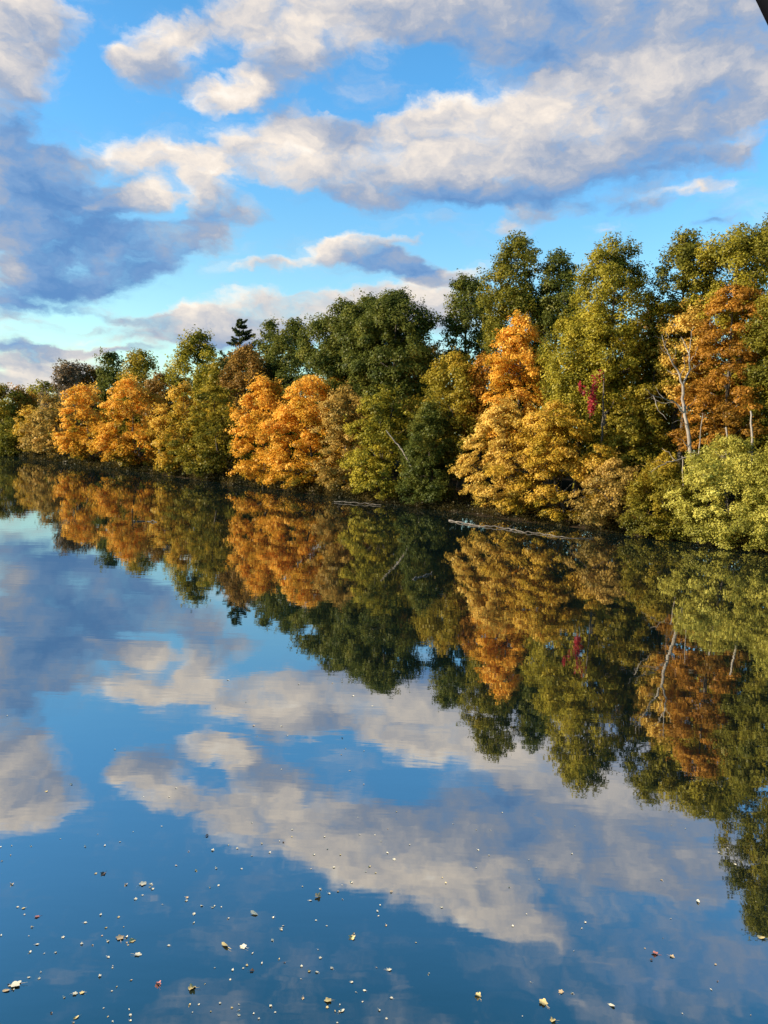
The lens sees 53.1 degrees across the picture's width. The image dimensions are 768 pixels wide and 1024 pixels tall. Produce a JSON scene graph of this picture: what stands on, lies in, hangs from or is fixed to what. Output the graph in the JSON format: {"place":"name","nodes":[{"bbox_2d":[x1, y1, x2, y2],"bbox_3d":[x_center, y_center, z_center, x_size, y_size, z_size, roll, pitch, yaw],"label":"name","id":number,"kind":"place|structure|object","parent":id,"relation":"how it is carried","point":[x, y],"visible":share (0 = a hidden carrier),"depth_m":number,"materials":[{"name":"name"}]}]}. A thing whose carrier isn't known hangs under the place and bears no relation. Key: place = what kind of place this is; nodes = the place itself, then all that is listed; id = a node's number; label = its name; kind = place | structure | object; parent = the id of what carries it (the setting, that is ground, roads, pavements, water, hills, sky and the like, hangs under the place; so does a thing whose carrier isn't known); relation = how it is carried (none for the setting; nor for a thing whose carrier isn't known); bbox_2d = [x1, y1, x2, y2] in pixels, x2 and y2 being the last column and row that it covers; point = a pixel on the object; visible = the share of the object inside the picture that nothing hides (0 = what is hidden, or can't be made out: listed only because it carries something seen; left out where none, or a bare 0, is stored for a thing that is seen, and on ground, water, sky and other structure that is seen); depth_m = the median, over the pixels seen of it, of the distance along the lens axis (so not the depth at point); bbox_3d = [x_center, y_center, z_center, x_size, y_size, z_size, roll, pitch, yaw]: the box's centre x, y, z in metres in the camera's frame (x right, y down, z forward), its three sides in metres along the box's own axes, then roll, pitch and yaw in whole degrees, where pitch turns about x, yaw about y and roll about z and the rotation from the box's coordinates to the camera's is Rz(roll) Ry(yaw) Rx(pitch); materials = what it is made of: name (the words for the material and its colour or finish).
{"place":"outdoors","nodes":[
{"label":"outdoors","id":0,"kind":"place"},
{"bbox_2d":[0,455,767,1023],"bbox_3d":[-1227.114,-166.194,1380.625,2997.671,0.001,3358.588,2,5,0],"label":"water","id":1,"kind":"structure","parent":0,"point":[540,711],"depth_m":14.35,"materials":[{"name":"blue liquid"}]},
{"bbox_2d":[8,981,25,986],"bbox_3d":[-3.957,5.099,8.318,0.198,0.010,0.118,-4,-1,-12],"label":"floating leaf","id":2,"kind":"object","parent":1,"relation":"on","point":[14,983],"visible":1,"depth_m":8.32,"materials":[{"name":"beige plant"}]},
{"bbox_2d":[334,500,378,504],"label":"fallen log","id":3,"kind":"object","parent":1,"relation":"on","point":[356,502],"visible":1,"depth_m":71.60,"materials":[{"name":"grey wood"}]},
{"bbox_2d":[448,520,589,538],"bbox_3d":[9.038,1.111,54.532,1.686,0.366,12.286,-3,7,-43],"label":"fallen log","id":4,"kind":"object","parent":1,"relation":"on","point":[507,528],"visible":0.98,"depth_m":54.80,"materials":[{"name":"grey wood"}]},
{"bbox_2d":[539,998,547,1004],"bbox_3d":[1.724,5.297,8.297,0.096,0.020,0.132,2,5,-5],"label":"floating leaf","id":5,"kind":"object","parent":1,"relation":"on","point":[543,1001],"visible":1,"depth_m":8.33,"materials":[{"name":"yellow plant"}]},
{"bbox_2d":[0,0,767,450],"label":"sky","id":6,"kind":"structure","parent":0,"point":[167,167],"materials":[{"name":"blue"}]},
{"bbox_2d":[26,445,764,550],"bbox_3d":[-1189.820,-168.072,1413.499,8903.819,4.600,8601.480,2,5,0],"label":"ground","id":7,"kind":"structure","parent":0,"point":[567,481],"depth_m":82.97,"materials":[{"name":"soil"}]},
{"bbox_2d":[0,415,29,455],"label":"bush","id":8,"kind":"object","parent":7,"relation":"on","point":[9,442],"visible":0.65,"depth_m":158.19,"materials":[{"name":"green plant"}]},
{"bbox_2d":[0,382,30,433],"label":"broadleaf tree","id":9,"kind":"object","parent":7,"relation":"on","point":[11,403],"visible":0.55,"depth_m":179.85,"materials":[{"name":"green plant"}]},
{"bbox_2d":[1,382,40,422],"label":"broadleaf tree","id":10,"kind":"object","parent":7,"relation":"on","point":[32,397],"visible":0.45,"depth_m":182.66,"materials":[{"name":"green plant"}]},
{"bbox_2d":[5,404,46,450],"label":"maple tree","id":11,"kind":"object","parent":7,"relation":"on","point":[25,412],"visible":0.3,"depth_m":153.44,"materials":[{"name":"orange plant"}]},
{"bbox_2d":[14,407,50,454],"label":"maple tree","id":12,"kind":"object","parent":7,"relation":"on","point":[23,440],"visible":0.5,"depth_m":149.04,"materials":[{"name":"yellow plant"}]},
{"bbox_2d":[26,378,58,442],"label":"broadleaf tree","id":13,"kind":"object","parent":7,"relation":"on","point":[41,386],"visible":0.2,"depth_m":220.44,"materials":[{"name":"green plant"}]},
{"bbox_2d":[26,391,83,457],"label":"maple tree","id":14,"kind":"object","parent":7,"relation":"on","point":[50,415],"visible":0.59,"depth_m":140.45,"materials":[{"name":"yellow plant"}]},
{"bbox_2d":[33,358,96,432],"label":"half bare tree","id":15,"kind":"object","parent":7,"relation":"on","point":[67,377],"visible":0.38,"depth_m":154.47,"materials":[{"name":"grey plant"}]},
{"bbox_2d":[50,381,124,459],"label":"maple tree","id":16,"kind":"object","parent":7,"relation":"on","point":[69,441],"visible":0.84,"depth_m":128.27,"materials":[{"name":"orange plant"}]},
{"bbox_2d":[70,364,112,439],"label":"half bare tree","id":17,"kind":"object","parent":7,"relation":"on","point":[94,377],"visible":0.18,"depth_m":157.06,"materials":[{"name":"brown plant"}]},
{"bbox_2d":[89,346,128,420],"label":"broadleaf tree","id":18,"kind":"object","parent":7,"relation":"on","point":[109,359],"visible":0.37,"depth_m":150.15,"materials":[{"name":"green plant"}]},
{"bbox_2d":[81,372,173,466],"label":"maple tree","id":19,"kind":"object","parent":7,"relation":"on","point":[127,447],"visible":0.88,"depth_m":115.49,"materials":[{"name":"orange plant"}]},
{"bbox_2d":[115,347,165,456],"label":"broadleaf tree","id":20,"kind":"object","parent":7,"relation":"on","point":[139,365],"visible":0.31,"depth_m":139.09,"materials":[{"name":"green plant"}]},
{"bbox_2d":[137,368,178,457],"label":"broadleaf tree","id":21,"kind":"object","parent":7,"relation":"on","point":[158,385],"visible":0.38,"depth_m":124.72,"materials":[{"name":"green plant"}]},
{"bbox_2d":[145,378,212,475],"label":"maple tree","id":22,"kind":"object","parent":7,"relation":"on","point":[159,442],"visible":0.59,"depth_m":103.36,"materials":[{"name":"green plant"}]},
{"bbox_2d":[152,324,234,438],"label":"broadleaf tree","id":23,"kind":"object","parent":7,"relation":"on","point":[197,347],"visible":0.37,"depth_m":124.72,"materials":[{"name":"green plant"}]},
{"bbox_2d":[161,381,255,480],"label":"maple tree","id":24,"kind":"object","parent":7,"relation":"on","point":[200,465],"visible":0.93,"depth_m":96.73,"materials":[{"name":"green plant"}]},
{"bbox_2d":[198,356,234,454],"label":"broadleaf tree","id":25,"kind":"object","parent":7,"relation":"on","point":[215,372],"visible":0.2,"depth_m":115.15,"materials":[{"name":"green plant"}]},
{"bbox_2d":[215,319,261,459],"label":"pine tree","id":26,"kind":"object","parent":7,"relation":"on","point":[239,333],"visible":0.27,"depth_m":113.92,"materials":[{"name":"green plant"}]},
{"bbox_2d":[214,342,273,459],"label":"broadleaf tree","id":27,"kind":"object","parent":7,"relation":"on","point":[240,356],"visible":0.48,"depth_m":106.06,"materials":[{"name":"brown plant"}]},
{"bbox_2d":[223,371,296,484],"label":"maple tree","id":28,"kind":"object","parent":7,"relation":"on","point":[260,406],"visible":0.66,"depth_m":88.66,"materials":[{"name":"orange plant"}]},
{"bbox_2d":[242,317,284,468],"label":"broadleaf tree","id":29,"kind":"object","parent":7,"relation":"on","point":[269,325],"visible":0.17,"depth_m":111.31,"materials":[{"name":"green plant"}]},
{"bbox_2d":[262,314,315,471],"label":"broadleaf tree","id":30,"kind":"object","parent":7,"relation":"on","point":[283,343],"visible":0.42,"depth_m":106.00,"materials":[{"name":"green plant"}]},
{"bbox_2d":[250,375,359,489],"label":"maple tree","id":31,"kind":"object","parent":7,"relation":"on","point":[274,456],"visible":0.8,"depth_m":81.83,"materials":[{"name":"orange plant"}]},
{"bbox_2d":[316,372,351,469],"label":"maple tree","id":32,"kind":"object","parent":7,"relation":"on","point":[334,377],"visible":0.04,"depth_m":88.49,"materials":[{"name":"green plant"}]},
{"bbox_2d":[285,294,392,481],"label":"broadleaf tree","id":33,"kind":"object","parent":7,"relation":"on","point":[319,359],"visible":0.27,"depth_m":86.42,"materials":[{"name":"green plant"}]},
{"bbox_2d":[305,378,378,492],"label":"maple tree","id":34,"kind":"object","parent":7,"relation":"on","point":[335,416],"visible":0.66,"depth_m":77.26,"materials":[{"name":"green plant"}]},
{"bbox_2d":[325,288,418,449],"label":"broadleaf tree","id":35,"kind":"object","parent":7,"relation":"on","point":[345,332],"visible":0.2,"depth_m":84.77,"materials":[{"name":"green plant"}]},
{"bbox_2d":[348,356,401,484],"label":"maple tree","id":36,"kind":"object","parent":7,"relation":"on","point":[360,429],"visible":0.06,"depth_m":85.82,"materials":[{"name":"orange plant"}]},
{"bbox_2d":[336,381,420,500],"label":"broadleaf tree","id":37,"kind":"object","parent":7,"relation":"on","point":[375,411],"visible":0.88,"depth_m":72.61,"materials":[{"name":"green plant"}]},
{"bbox_2d":[0,365,767,495],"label":"woods","id":38,"kind":"object","parent":7,"relation":"on","point":[255,444],"visible":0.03,"depth_m":89.22,"materials":[{"name":"green plant"}]},
{"bbox_2d":[7,444,767,551],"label":"undergrowth","id":39,"kind":"object","parent":7,"relation":"on","point":[365,495],"visible":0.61,"depth_m":76.23,"materials":[{"name":"green plant"}]},
{"bbox_2d":[339,286,445,481],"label":"broadleaf tree","id":40,"kind":"object","parent":7,"relation":"on","point":[384,316],"visible":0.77,"depth_m":79.11,"materials":[{"name":"green plant"}]},
{"bbox_2d":[395,339,454,480],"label":"half bare tree","id":41,"kind":"object","parent":7,"relation":"on","point":[435,356],"visible":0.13,"depth_m":79.98,"materials":[{"name":"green plant"}]},
{"bbox_2d":[392,396,461,504],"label":"broadleaf tree","id":42,"kind":"object","parent":7,"relation":"on","point":[431,457],"visible":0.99,"depth_m":68.26,"materials":[{"name":"green plant"}]},
{"bbox_2d":[386,430,412,469],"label":"bare limb","id":43,"kind":"object","parent":42,"relation":"attached to","point":[400,448],"visible":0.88,"depth_m":69.17,"materials":[{"name":"grey wood"}]},
{"bbox_2d":[406,346,490,488],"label":"broadleaf tree","id":44,"kind":"object","parent":7,"relation":"on","point":[456,369],"visible":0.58,"depth_m":72.47,"materials":[{"name":"green plant"}]},
{"bbox_2d":[431,268,501,488],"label":"broadleaf tree","id":45,"kind":"object","parent":7,"relation":"on","point":[465,287],"visible":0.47,"depth_m":81.72,"materials":[{"name":"green plant"}]},
{"bbox_2d":[452,351,508,486],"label":"maple tree","id":46,"kind":"object","parent":7,"relation":"on","point":[477,389],"visible":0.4,"depth_m":71.71,"materials":[{"name":"orange plant"}]},
{"bbox_2d":[445,392,547,514],"bbox_3d":[9.684,-4.638,63.065,9.173,10.373,7.644,2,5,0],"label":"maple tree","id":47,"kind":"object","parent":7,"relation":"on","point":[489,420],"visible":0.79,"depth_m":62.00,"materials":[{"name":"yellow plant"}]},
{"bbox_2d":[478,309,549,479],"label":"maple tree","id":48,"kind":"object","parent":7,"relation":"on","point":[520,356],"visible":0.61,"depth_m":68.01,"materials":[{"name":"orange plant"}]},
{"bbox_2d":[472,230,561,491],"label":"broadleaf tree","id":49,"kind":"object","parent":7,"relation":"on","point":[506,298],"visible":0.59,"depth_m":73.49,"materials":[{"name":"green plant"}]},
{"bbox_2d":[522,246,581,497],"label":"broadleaf tree","id":50,"kind":"object","parent":7,"relation":"on","point":[562,287],"visible":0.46,"depth_m":72.17,"materials":[{"name":"green plant"}]},
{"bbox_2d":[484,395,626,521],"bbox_3d":[13.355,-3.992,59.475,10.626,9.960,7.591,4,6,18],"label":"maple tree","id":51,"kind":"object","parent":7,"relation":"on","point":[554,454],"visible":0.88,"depth_m":58.29,"materials":[{"name":"yellow plant"}]},
{"bbox_2d":[533,307,630,510],"bbox_3d":[16.248,-8.089,62.444,8.093,17.150,8.163,2,5,0],"label":"broadleaf tree","id":52,"kind":"object","parent":7,"relation":"on","point":[578,398],"visible":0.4,"depth_m":60.58,"materials":[{"name":"green plant"}]},
{"bbox_2d":[549,231,668,507],"bbox_3d":[17.491,-10.387,59.995,8.588,22.388,8.920,2,5,0],"label":"broadleaf tree","id":53,"kind":"object","parent":7,"relation":"on","point":[610,271],"visible":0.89,"depth_m":58.39,"materials":[{"name":"green plant"}]},
{"bbox_2d":[578,369,604,442],"bbox_3d":[15.466,-7.700,57.801,2.263,6.004,2.206,2,5,0],"label":"creeper","id":54,"kind":"object","parent":53,"relation":"attached to","point":[591,402],"visible":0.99,"depth_m":57.62,"materials":[{"name":"red plant"}]},
{"bbox_2d":[564,447,654,528],"bbox_3d":[16.212,-1.604,55.419,7.016,6.215,5.693,2,5,0],"label":"bush","id":55,"kind":"object","parent":7,"relation":"on","point":[613,493],"visible":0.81,"depth_m":54.47,"materials":[{"name":"yellow plant"}]},
{"bbox_2d":[582,392,677,513],"bbox_3d":[18.913,-4.172,59.605,7.136,10.100,6.995,0,6,-21],"label":"broadleaf tree","id":56,"kind":"object","parent":7,"relation":"on","point":[637,432],"visible":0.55,"depth_m":57.90,"materials":[{"name":"green plant"}]},
{"bbox_2d":[613,331,691,515],"bbox_3d":[20.640,-6.772,60.085,6.363,14.935,6.622,2,5,0],"label":"broadleaf tree","id":57,"kind":"object","parent":7,"relation":"on","point":[631,389],"visible":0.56,"depth_m":58.53,"materials":[{"name":"green plant"}]},
{"bbox_2d":[632,312,673,468],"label":"broadleaf tree","id":58,"kind":"object","parent":7,"relation":"on","point":[649,355],"visible":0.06,"depth_m":64.65,"materials":[{"name":"green plant"}]},
{"bbox_2d":[615,449,705,540],"bbox_3d":[19.244,-1.196,52.180,5.857,6.229,5.671,-3,7,-41],"label":"bush","id":59,"kind":"object","parent":7,"relation":"on","point":[659,475],"visible":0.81,"depth_m":51.55,"materials":[{"name":"green plant"}]},
{"bbox_2d":[646,327,700,508],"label":"dead tree","id":60,"kind":"object","parent":7,"relation":"on","point":[689,445],"visible":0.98,"depth_m":51.68,"materials":[{"name":"grey wood"}]},
{"bbox_2d":[651,448,703,498],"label":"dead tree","id":61,"kind":"object","parent":7,"relation":"on","point":[682,458],"visible":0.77,"depth_m":50.26,"materials":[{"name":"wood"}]},
{"bbox_2d":[654,298,712,512],"bbox_3d":[22.374,-7.414,57.614,4.649,16.868,5.019,2,5,0],"label":"maple tree","id":62,"kind":"object","parent":7,"relation":"on","point":[682,320],"visible":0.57,"depth_m":56.60,"materials":[{"name":"orange plant"}]},
{"bbox_2d":[641,226,728,512],"bbox_3d":[22.617,-10.490,59.220,6.586,22.426,5.874,2,5,0],"label":"broadleaf tree","id":63,"kind":"object","parent":7,"relation":"on","point":[682,252],"visible":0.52,"depth_m":57.98,"materials":[{"name":"green plant"}]},
{"bbox_2d":[659,432,767,550],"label":"bush","id":64,"kind":"object","parent":7,"relation":"on","point":[708,465],"visible":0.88,"depth_m":47.94,"materials":[{"name":"green plant"}]},
{"bbox_2d":[696,414,702,488],"bbox_3d":[21.107,-4.049,51.454,0.154,5.147,0.602,4,6,20],"label":"snag","id":65,"kind":"object","parent":64,"relation":"in","point":[700,439],"visible":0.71,"depth_m":51.43,"materials":[{"name":"grey wood"}]},
{"bbox_2d":[665,279,767,518],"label":"maple tree","id":66,"kind":"object","parent":7,"relation":"on","point":[708,334],"visible":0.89,"depth_m":52.35,"materials":[{"name":"orange plant"}]},
{"bbox_2d":[681,221,767,516],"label":"broadleaf tree","id":67,"kind":"object","parent":7,"relation":"on","point":[733,252],"visible":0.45,"depth_m":54.63,"materials":[{"name":"green plant"}]},
{"bbox_2d":[732,275,767,454],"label":"broadleaf tree","id":68,"kind":"object","parent":7,"relation":"on","point":[751,339],"visible":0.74,"depth_m":50.55,"materials":[{"name":"green plant"}]},
{"bbox_2d":[750,411,753,487],"bbox_3d":[23.561,-3.619,49.250,0.270,5.696,0.760,-1,6,-26],"label":"snag","id":69,"kind":"object","parent":7,"relation":"on","point":[751,428],"visible":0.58,"depth_m":49.22,"materials":[{"name":"grey wood"}]},
{"bbox_2d":[738,441,767,550],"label":"bush","id":70,"kind":"object","parent":7,"relation":"on","point":[761,531],"visible":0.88,"depth_m":45.99,"materials":[{"name":"green plant"}]},
{"bbox_2d":[754,213,767,405],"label":"broadleaf tree","id":71,"kind":"object","parent":7,"relation":"on","point":[756,335],"visible":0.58,"depth_m":49.94,"materials":[{"name":"green plant"}]},
{"bbox_2d":[756,0,767,24],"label":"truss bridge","id":72,"kind":"structure","parent":0,"point":[763,5],"depth_m":0.90,"materials":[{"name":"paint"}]}
]}

